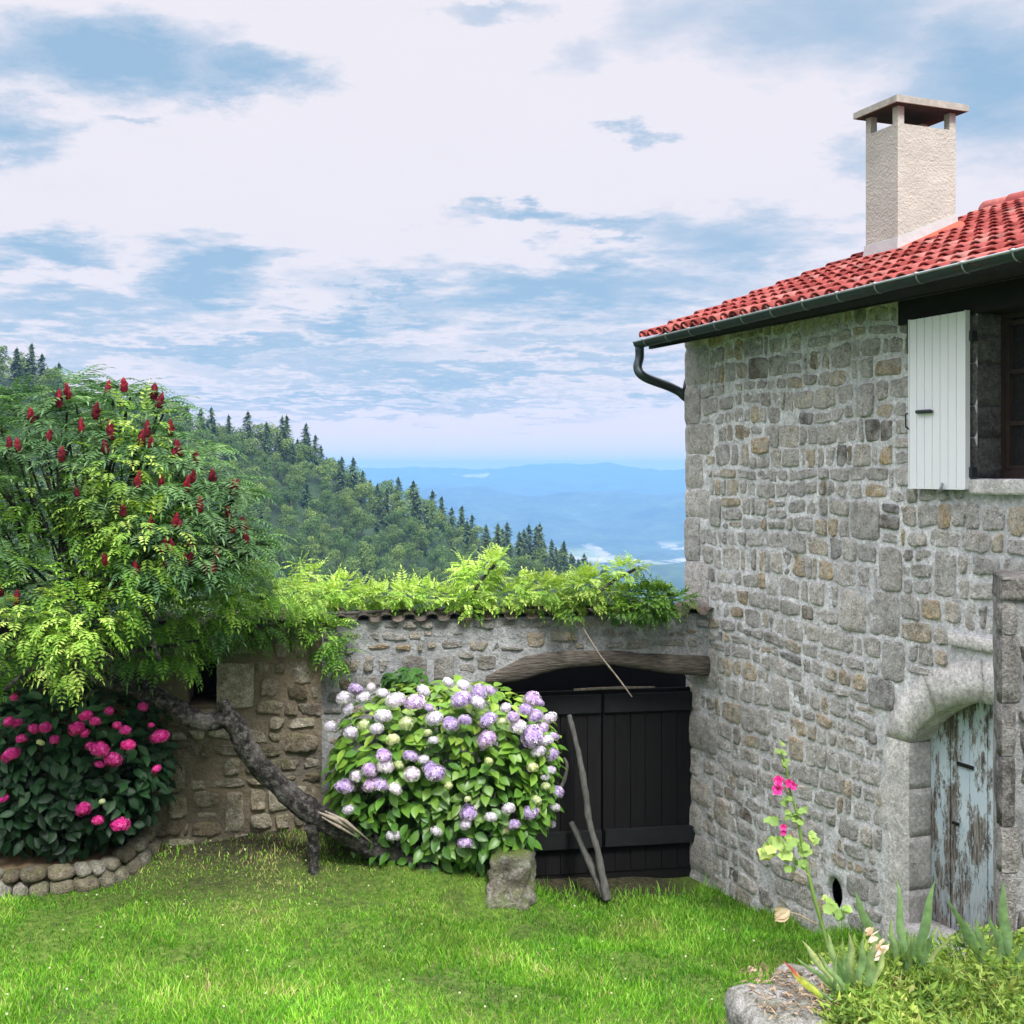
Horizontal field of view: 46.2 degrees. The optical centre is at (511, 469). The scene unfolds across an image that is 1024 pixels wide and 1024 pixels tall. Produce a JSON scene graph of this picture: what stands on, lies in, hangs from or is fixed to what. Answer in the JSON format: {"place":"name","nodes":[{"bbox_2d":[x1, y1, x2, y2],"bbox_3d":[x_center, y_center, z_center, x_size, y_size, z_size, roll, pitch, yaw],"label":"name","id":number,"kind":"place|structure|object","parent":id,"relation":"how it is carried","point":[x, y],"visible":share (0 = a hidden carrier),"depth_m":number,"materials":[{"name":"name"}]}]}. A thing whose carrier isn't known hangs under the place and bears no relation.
{"place":"outdoors","nodes":[
{"label":"outdoors","id":0,"kind":"place"},
{"bbox_2d":[0,377,685,617],"bbox_3d":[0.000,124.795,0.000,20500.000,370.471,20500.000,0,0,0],"label":"terrain","id":1,"kind":"structure","parent":0,"point":[605,510],"depth_m":4802.27,"materials":[{"name":"blue"}]},
{"bbox_2d":[173,419,189,443],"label":"broadleaf tree","id":2,"kind":"object","parent":1,"relation":"on","point":[179,423],"visible":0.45,"depth_m":332.04,"materials":[{"name":"green plant"}]},
{"bbox_2d":[208,432,229,460],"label":"broadleaf tree","id":3,"kind":"object","parent":1,"relation":"on","point":[220,439],"visible":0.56,"depth_m":332.97,"materials":[{"name":"green plant"}]},
{"bbox_2d":[216,459,237,474],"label":"broadleaf tree","id":4,"kind":"object","parent":1,"relation":"on","point":[234,461],"visible":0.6,"depth_m":316.34,"materials":[{"name":"green plant"}]},
{"bbox_2d":[221,445,244,472],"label":"broadleaf tree","id":5,"kind":"object","parent":1,"relation":"on","point":[240,450],"visible":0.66,"depth_m":327.38,"materials":[{"name":"green plant"}]},
{"bbox_2d":[224,433,248,469],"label":"broadleaf tree","id":6,"kind":"object","parent":1,"relation":"on","point":[230,439],"visible":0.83,"depth_m":330.04,"materials":[{"name":"green plant"}]},
{"bbox_2d":[237,454,254,470],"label":"broadleaf tree","id":7,"kind":"object","parent":1,"relation":"on","point":[248,463],"visible":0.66,"depth_m":324.00,"materials":[{"name":"green plant"}]},
{"bbox_2d":[235,466,260,490],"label":"broadleaf tree","id":8,"kind":"object","parent":1,"relation":"on","point":[249,471],"visible":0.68,"depth_m":309.11,"materials":[{"name":"green plant"}]},
{"bbox_2d":[254,449,269,471],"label":"broadleaf tree","id":9,"kind":"object","parent":1,"relation":"on","point":[265,455],"visible":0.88,"depth_m":330.61,"materials":[{"name":"green plant"}]},
{"bbox_2d":[253,456,274,483],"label":"broadleaf tree","id":10,"kind":"object","parent":1,"relation":"on","point":[265,473],"visible":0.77,"depth_m":320.22,"materials":[{"name":"green plant"}]},
{"bbox_2d":[257,484,282,513],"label":"broadleaf tree","id":11,"kind":"object","parent":1,"relation":"on","point":[262,503],"visible":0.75,"depth_m":304.28,"materials":[{"name":"green plant"}]},
{"bbox_2d":[259,476,280,491],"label":"broadleaf tree","id":12,"kind":"object","parent":1,"relation":"on","point":[274,482],"visible":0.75,"depth_m":314.38,"materials":[{"name":"green plant"}]},
{"bbox_2d":[265,451,283,475],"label":"broadleaf tree","id":13,"kind":"object","parent":1,"relation":"on","point":[272,458],"visible":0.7,"depth_m":327.81,"materials":[{"name":"green plant"}]},
{"bbox_2d":[270,542,291,570],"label":"broadleaf tree","id":14,"kind":"object","parent":1,"relation":"on","point":[284,556],"visible":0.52,"depth_m":283.51,"materials":[{"name":"green plant"}]},
{"bbox_2d":[276,461,290,485],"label":"broadleaf tree","id":15,"kind":"object","parent":1,"relation":"on","point":[285,466],"visible":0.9,"depth_m":325.85,"materials":[{"name":"green plant"}]},
{"bbox_2d":[278,504,292,525],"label":"broadleaf tree","id":16,"kind":"object","parent":1,"relation":"on","point":[288,509],"visible":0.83,"depth_m":304.69,"materials":[{"name":"green plant"}]},
{"bbox_2d":[278,514,299,542],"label":"broadleaf tree","id":17,"kind":"object","parent":1,"relation":"on","point":[289,519],"visible":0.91,"depth_m":298.53,"materials":[{"name":"green plant"}]},
{"bbox_2d":[281,483,298,506],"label":"broadleaf tree","id":18,"kind":"object","parent":1,"relation":"on","point":[292,486],"visible":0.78,"depth_m":314.29,"materials":[{"name":"green plant"}]},
{"bbox_2d":[280,489,300,515],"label":"broadleaf tree","id":19,"kind":"object","parent":1,"relation":"on","point":[294,495],"visible":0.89,"depth_m":313.56,"materials":[{"name":"green plant"}]},
{"bbox_2d":[282,474,299,496],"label":"broadleaf tree","id":20,"kind":"object","parent":1,"relation":"on","point":[291,480],"visible":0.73,"depth_m":320.99,"materials":[{"name":"green plant"}]},
{"bbox_2d":[285,556,303,578],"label":"broadleaf tree","id":21,"kind":"object","parent":1,"relation":"on","point":[291,559],"visible":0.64,"depth_m":280.98,"materials":[{"name":"green plant"}]},
{"bbox_2d":[286,462,305,491],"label":"broadleaf tree","id":22,"kind":"object","parent":1,"relation":"on","point":[294,468],"visible":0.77,"depth_m":324.16,"materials":[{"name":"green plant"}]},
{"bbox_2d":[285,532,311,559],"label":"broadleaf tree","id":23,"kind":"object","parent":1,"relation":"on","point":[297,537],"visible":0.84,"depth_m":291.25,"materials":[{"name":"green plant"}]},
{"bbox_2d":[299,479,314,508],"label":"conifer","id":24,"kind":"object","parent":1,"relation":"on","point":[306,493],"visible":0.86,"depth_m":321.58,"materials":[{"name":"green plant"}]},
{"bbox_2d":[296,542,320,570],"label":"broadleaf tree","id":25,"kind":"object","parent":1,"relation":"on","point":[305,549],"visible":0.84,"depth_m":288.21,"materials":[{"name":"green plant"}]},
{"bbox_2d":[297,515,324,556],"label":"broadleaf tree","id":26,"kind":"object","parent":1,"relation":"on","point":[307,527],"visible":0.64,"depth_m":298.50,"materials":[{"name":"green plant"}]},
{"bbox_2d":[303,535,321,556],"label":"broadleaf tree","id":27,"kind":"object","parent":1,"relation":"on","point":[312,539],"visible":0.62,"depth_m":294.82,"materials":[{"name":"green plant"}]},
{"bbox_2d":[303,507,327,537],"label":"broadleaf tree","id":28,"kind":"object","parent":1,"relation":"on","point":[309,513],"visible":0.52,"depth_m":306.21,"materials":[{"name":"green plant"}]},
{"bbox_2d":[306,498,329,525],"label":"broadleaf tree","id":29,"kind":"object","parent":1,"relation":"on","point":[313,503],"visible":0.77,"depth_m":314.76,"materials":[{"name":"green plant"}]},
{"bbox_2d":[309,562,331,580],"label":"broadleaf tree","id":30,"kind":"object","parent":1,"relation":"on","point":[323,571],"visible":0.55,"depth_m":284.04,"materials":[{"name":"green plant"}]},
{"bbox_2d":[0,344,644,618],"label":"distant wood","id":31,"kind":"object","parent":1,"relation":"on","point":[304,451],"visible":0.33,"depth_m":341.53,"materials":[{"name":"green plant"}]},
{"bbox_2d":[316,489,333,512],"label":"broadleaf tree","id":32,"kind":"object","parent":1,"relation":"on","point":[321,497],"visible":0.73,"depth_m":325.46,"materials":[{"name":"green plant"}]},
{"bbox_2d":[313,532,337,562],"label":"broadleaf tree","id":33,"kind":"object","parent":1,"relation":"on","point":[328,542],"visible":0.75,"depth_m":299.56,"materials":[{"name":"green plant"}]},
{"bbox_2d":[325,505,337,534],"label":"pine tree","id":34,"kind":"object","parent":1,"relation":"on","point":[331,520],"visible":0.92,"depth_m":315.60,"materials":[{"name":"green plant"}]},
{"bbox_2d":[324,549,341,574],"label":"broadleaf tree","id":35,"kind":"object","parent":1,"relation":"on","point":[334,555],"visible":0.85,"depth_m":295.01,"materials":[{"name":"green plant"}]},
{"bbox_2d":[328,503,344,524],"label":"broadleaf tree","id":36,"kind":"object","parent":1,"relation":"on","point":[338,512],"visible":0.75,"depth_m":323.01,"materials":[{"name":"green plant"}]},
{"bbox_2d":[328,530,353,568],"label":"broadleaf tree","id":37,"kind":"object","parent":1,"relation":"on","point":[337,535],"visible":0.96,"depth_m":299.66,"materials":[{"name":"green plant"}]},
{"bbox_2d":[337,515,352,534],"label":"broadleaf tree","id":38,"kind":"object","parent":1,"relation":"on","point":[346,521],"visible":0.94,"depth_m":318.16,"materials":[{"name":"green plant"}]},
{"bbox_2d":[337,495,357,519],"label":"broadleaf tree","id":39,"kind":"object","parent":1,"relation":"on","point":[345,499],"visible":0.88,"depth_m":326.41,"materials":[{"name":"green plant"}]},
{"bbox_2d":[337,555,360,582],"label":"broadleaf tree","id":40,"kind":"object","parent":1,"relation":"on","point":[344,561],"visible":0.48,"depth_m":293.37,"materials":[{"name":"green plant"}]},
{"bbox_2d":[338,556,364,586],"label":"broadleaf tree","id":41,"kind":"object","parent":1,"relation":"on","point":[351,566],"visible":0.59,"depth_m":289.53,"materials":[{"name":"green plant"}]},
{"bbox_2d":[346,539,368,570],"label":"broadleaf tree","id":42,"kind":"object","parent":1,"relation":"on","point":[359,545],"visible":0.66,"depth_m":299.97,"materials":[{"name":"green plant"}]},
{"bbox_2d":[351,506,376,536],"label":"broadleaf tree","id":43,"kind":"object","parent":1,"relation":"on","point":[359,511],"visible":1,"depth_m":318.39,"materials":[{"name":"green plant"}]},
{"bbox_2d":[353,541,378,580],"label":"broadleaf tree","id":44,"kind":"object","parent":1,"relation":"on","point":[369,556],"visible":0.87,"depth_m":298.73,"materials":[{"name":"green plant"}]},
{"bbox_2d":[359,556,378,582],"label":"broadleaf tree","id":45,"kind":"object","parent":1,"relation":"on","point":[369,567],"visible":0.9,"depth_m":297.93,"materials":[{"name":"green plant"}]},
{"bbox_2d":[359,534,382,554],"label":"broadleaf tree","id":46,"kind":"object","parent":1,"relation":"on","point":[368,539],"visible":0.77,"depth_m":309.11,"materials":[{"name":"green plant"}]},
{"bbox_2d":[375,555,390,571],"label":"broadleaf tree","id":47,"kind":"object","parent":1,"relation":"on","point":[383,559],"visible":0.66,"depth_m":301.12,"materials":[{"name":"green plant"}]},
{"bbox_2d":[371,567,396,601],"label":"broadleaf tree","id":48,"kind":"object","parent":1,"relation":"on","point":[382,574],"visible":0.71,"depth_m":289.26,"materials":[{"name":"green plant"}]},
{"bbox_2d":[381,510,401,526],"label":"broadleaf tree","id":49,"kind":"object","parent":1,"relation":"on","point":[392,515],"visible":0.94,"depth_m":329.87,"materials":[{"name":"green plant"}]},
{"bbox_2d":[383,528,405,547],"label":"broadleaf tree","id":50,"kind":"object","parent":1,"relation":"on","point":[398,534],"visible":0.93,"depth_m":316.77,"materials":[{"name":"green plant"}]},
{"bbox_2d":[383,543,406,578],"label":"broadleaf tree","id":51,"kind":"object","parent":1,"relation":"on","point":[397,553],"visible":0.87,"depth_m":305.20,"materials":[{"name":"green plant"}]},
{"bbox_2d":[389,561,407,579],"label":"broadleaf tree","id":52,"kind":"object","parent":1,"relation":"on","point":[397,567],"visible":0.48,"depth_m":301.23,"materials":[{"name":"green plant"}]},
{"bbox_2d":[390,542,415,572],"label":"broadleaf tree","id":53,"kind":"object","parent":1,"relation":"on","point":[409,546],"visible":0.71,"depth_m":310.04,"materials":[{"name":"green plant"}]},
{"bbox_2d":[399,519,420,554],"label":"broadleaf tree","id":54,"kind":"object","parent":1,"relation":"on","point":[410,525],"visible":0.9,"depth_m":322.78,"materials":[{"name":"green plant"}]},
{"bbox_2d":[408,550,424,567],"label":"broadleaf tree","id":55,"kind":"object","parent":1,"relation":"on","point":[418,554],"visible":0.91,"depth_m":315.66,"materials":[{"name":"green plant"}]},
{"bbox_2d":[406,567,429,592],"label":"broadleaf tree","id":56,"kind":"object","parent":1,"relation":"on","point":[423,572],"visible":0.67,"depth_m":301.43,"materials":[{"name":"green plant"}]},
{"bbox_2d":[408,524,429,557],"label":"broadleaf tree","id":57,"kind":"object","parent":1,"relation":"on","point":[418,541],"visible":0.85,"depth_m":323.40,"materials":[{"name":"green plant"}]},
{"bbox_2d":[424,548,446,568],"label":"broadleaf tree","id":58,"kind":"object","parent":1,"relation":"on","point":[435,554],"visible":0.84,"depth_m":317.26,"materials":[{"name":"green plant"}]},
{"bbox_2d":[437,557,457,593],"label":"broadleaf tree","id":59,"kind":"object","parent":1,"relation":"on","point":[444,560],"visible":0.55,"depth_m":313.00,"materials":[{"name":"green plant"}]},
{"bbox_2d":[499,556,519,582],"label":"broadleaf tree","id":60,"kind":"object","parent":1,"relation":"on","point":[511,564],"visible":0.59,"depth_m":327.26,"materials":[{"name":"green plant"}]},
{"bbox_2d":[510,554,530,574],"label":"broadleaf tree","id":61,"kind":"object","parent":1,"relation":"on","point":[523,558],"visible":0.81,"depth_m":332.07,"materials":[{"name":"green plant"}]},
{"bbox_2d":[525,559,546,578],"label":"broadleaf tree","id":62,"kind":"object","parent":1,"relation":"on","point":[534,563],"visible":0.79,"depth_m":332.07,"materials":[{"name":"green plant"}]},
{"bbox_2d":[0,824,966,1023],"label":"lawn ground","id":63,"kind":"structure","parent":0,"point":[586,883],"depth_m":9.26,"materials":[{"name":"green plant"}]},
{"bbox_2d":[0,837,131,889],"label":"bed soil","id":64,"kind":"structure","parent":63,"relation":"on","point":[17,861],"depth_m":9.99,"materials":[{"name":"brown soil"}]},
{"bbox_2d":[0,667,181,863],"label":"pink hydrangea","id":65,"kind":"object","parent":64,"relation":"on","point":[40,812],"visible":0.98,"depth_m":9.78,"materials":[{"name":"green plant"}]},
{"bbox_2d":[0,824,161,897],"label":"stone bed edging","id":66,"kind":"object","parent":63,"relation":"on","point":[135,853],"visible":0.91,"depth_m":9.82,"materials":[{"name":"grey stone"}]},
{"bbox_2d":[0,609,321,845],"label":"old stone wall","id":67,"kind":"structure","parent":63,"relation":"on","point":[220,792],"depth_m":10.76,"materials":[{"name":"stone"}]},
{"bbox_2d":[0,364,438,868],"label":"sumac tree","id":68,"kind":"object","parent":63,"relation":"on","point":[293,798],"visible":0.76,"depth_m":9.51,"materials":[{"name":"green plant"}]},
{"bbox_2d":[304,823,319,874],"bbox_3d":[-1.683,3.226,10.090,0.114,0.536,0.175,0,0,18],"label":"forked support post","id":69,"kind":"object","parent":63,"relation":"on","point":[312,834],"visible":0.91,"depth_m":10.07,"materials":[{"name":"grey wood"}]},
{"bbox_2d":[6,838,754,1015],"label":"clover flowers","id":70,"kind":"object","parent":63,"relation":"on","point":[265,993],"visible":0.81,"depth_m":8.81,"materials":[{"name":"beige plant"}]},
{"bbox_2d":[380,667,430,810],"bbox_3d":[-0.954,2.548,10.919,0.507,1.507,0.359,0,0,0],"label":"leafy shrub","id":71,"kind":"object","parent":63,"relation":"on","point":[390,680],"visible":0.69,"depth_m":10.87,"materials":[{"name":"green plant"}]},
{"bbox_2d":[321,675,567,875],"bbox_3d":[-0.580,2.643,10.496,2.170,1.754,1.596,0,0,0],"label":"lilac hydrangea","id":72,"kind":"object","parent":63,"relation":"on","point":[443,794],"visible":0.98,"depth_m":10.03,"materials":[{"name":"green plant"}]},
{"bbox_2d":[300,601,713,837],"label":"garden wall","id":73,"kind":"structure","parent":63,"relation":"on","point":[504,647],"depth_m":11.26,"materials":[{"name":"stone"}]},
{"bbox_2d":[0,380,705,712],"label":"wisteria vine","id":74,"kind":"object","parent":73,"relation":"on","point":[661,606],"visible":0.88,"depth_m":9.66,"materials":[{"name":"green plant"}]},
{"bbox_2d":[498,665,695,878],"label":"plank gate","id":75,"kind":"structure","parent":73,"relation":"attached to","point":[636,747],"depth_m":11.84,"materials":[{"name":"black wood"}]},
{"bbox_2d":[574,686,654,690],"bbox_3d":[1.006,2.135,11.738,0.816,0.034,0.031,0,0,-9],"label":"thin stick","id":76,"kind":"object","parent":75,"relation":"on","point":[604,688],"visible":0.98,"depth_m":11.72,"materials":[{"name":"brown wood"}]},
{"bbox_2d":[583,628,631,696],"bbox_3d":[0.905,1.819,11.317,0.485,0.671,0.051,0,0,-10],"label":"dead twig","id":77,"kind":"object","parent":73,"relation":"hanging from","point":[609,667],"visible":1,"depth_m":11.29,"materials":[{"name":"brown wood"}]},
{"bbox_2d":[485,845,536,910],"bbox_3d":[-0.019,3.532,10.250,0.467,0.757,0.718,0,0,0],"label":"stone block","id":78,"kind":"object","parent":63,"relation":"on","point":[511,874],"depth_m":9.96,"materials":[{"name":"grey stone"}]},
{"bbox_2d":[569,821,601,899],"bbox_3d":[0.701,3.659,11.268,0.090,0.542,0.726,0,0,-23],"label":"wooden pole","id":79,"kind":"object","parent":63,"relation":"on","point":[589,862],"visible":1,"depth_m":11.21,"materials":[{"name":"grey wood"}]},
{"bbox_2d":[567,714,610,901],"bbox_3d":[0.725,3.148,11.252,0.094,1.581,0.796,0,0,-24],"label":"wooden pole","id":80,"kind":"object","parent":63,"relation":"on","point":[604,884],"visible":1,"depth_m":11.23,"materials":[{"name":"grey wood"}]},
{"bbox_2d":[560,757,568,787],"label":"curved branch","id":81,"kind":"object","parent":80,"relation":"attached to","point":[562,784],"visible":0.65,"depth_m":11.47,"materials":[{"name":"grey wood"}]},
{"bbox_2d":[724,981,831,1023],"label":"edging rock","id":82,"kind":"object","parent":63,"relation":"on","point":[741,1006],"visible":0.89,"depth_m":5.98,"materials":[{"name":"grey stone"}]},
{"bbox_2d":[632,94,1023,959],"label":"stone house","id":83,"kind":"structure","parent":63,"relation":"on","point":[854,488],"depth_m":9.69,"materials":[{"name":"stone"}]},
{"bbox_2d":[931,703,992,937],"bbox_3d":[3.498,2.496,8.296,0.055,1.789,1.693,0,0,-22],"label":"door","id":84,"kind":"structure","parent":83,"relation":"in","point":[962,747],"depth_m":8.77,"materials":[{"name":"blue paint"}]},
{"bbox_2d":[1001,311,1023,478],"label":"window","id":85,"kind":"structure","parent":83,"relation":"in","point":[1012,324],"depth_m":8.38,"materials":[{"name":"brown wood"}]},
{"bbox_2d":[827,975,1018,1023],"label":"raised bed ground","id":86,"kind":"structure","parent":63,"relation":"on","point":[921,1010],"depth_m":6.02,"materials":[{"name":"soil"}]},
{"bbox_2d":[738,962,849,1020],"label":"dry litter","id":87,"kind":"object","parent":86,"relation":"on","point":[804,995],"visible":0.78,"depth_m":6.08,"materials":[{"name":"plant"}]},
{"bbox_2d":[772,961,836,1008],"bbox_3d":[1.600,2.779,6.366,0.388,0.322,0.327,0,0,-26],"label":"edging rock","id":88,"kind":"object","parent":86,"relation":"on","point":[795,967],"visible":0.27,"depth_m":6.34,"materials":[{"name":"grey stone"}]},
{"bbox_2d":[855,891,908,968],"bbox_3d":[1.918,2.426,6.258,0.272,0.483,0.096,0,0,0],"label":"iris plant","id":89,"kind":"object","parent":86,"relation":"on","point":[865,920],"visible":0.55,"depth_m":6.26,"materials":[{"name":"green plant"}]},
{"bbox_2d":[810,919,1023,1023],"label":"ground cover","id":90,"kind":"object","parent":86,"relation":"on","point":[942,974],"visible":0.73,"depth_m":5.93,"materials":[{"name":"green plant"}]},
{"bbox_2d":[783,961,822,999],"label":"turning leaf","id":91,"kind":"object","parent":90,"relation":"on","point":[807,985],"visible":1,"depth_m":5.72,"materials":[{"name":"yellow plant"}]},
{"bbox_2d":[757,740,852,956],"bbox_3d":[1.614,2.099,6.597,0.519,1.253,0.172,0,0,0],"label":"hollyhock","id":92,"kind":"object","parent":90,"relation":"on","point":[766,851],"visible":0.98,"depth_m":6.59,"materials":[{"name":"green plant"}]},
{"bbox_2d":[797,932,885,1000],"bbox_3d":[1.578,2.453,5.916,0.512,0.330,0.153,0,0,-11],"label":"iris plant","id":93,"kind":"object","parent":90,"relation":"on","point":[839,975],"visible":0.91,"depth_m":5.94,"materials":[{"name":"green plant"}]},
{"bbox_2d":[865,927,889,964],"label":"pale rose","id":94,"kind":"object","parent":90,"relation":"on","point":[873,937],"visible":0.8,"depth_m":6.18,"materials":[{"name":"beige plant"}]},
{"bbox_2d":[889,878,915,972],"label":"iris plant","id":95,"kind":"object","parent":90,"relation":"on","point":[902,941],"visible":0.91,"depth_m":6.22,"materials":[{"name":"green plant"}]},
{"bbox_2d":[904,879,935,969],"bbox_3d":[2.091,2.338,6.157,0.154,0.491,0.095,0,0,0],"label":"iris plant","id":96,"kind":"object","parent":90,"relation":"on","point":[924,930],"visible":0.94,"depth_m":6.17,"materials":[{"name":"green plant"}]},
{"bbox_2d":[916,924,950,970],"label":"iris plant","id":97,"kind":"object","parent":90,"relation":"on","point":[923,955],"visible":0.99,"depth_m":6.12,"materials":[{"name":"green plant"}]},
{"bbox_2d":[947,898,998,963],"bbox_3d":[2.343,2.350,6.108,0.267,0.354,0.096,0,0,0],"label":"iris plant","id":98,"kind":"object","parent":90,"relation":"on","point":[969,936],"visible":1,"depth_m":6.12,"materials":[{"name":"green plant"}]},
{"bbox_2d":[988,881,1023,963],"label":"iris plant","id":99,"kind":"object","parent":90,"relation":"on","point":[1004,942],"visible":1,"depth_m":6.08,"materials":[{"name":"green plant"}]},
{"bbox_2d":[992,570,1023,972],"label":"stair parapet","id":100,"kind":"structure","parent":63,"relation":"on","point":[1008,728],"depth_m":6.60,"materials":[{"name":"stone"}]},
{"bbox_2d":[0,0,1023,470],"label":"sky","id":101,"kind":"structure","parent":0,"point":[409,233],"materials":[{"name":"white"}]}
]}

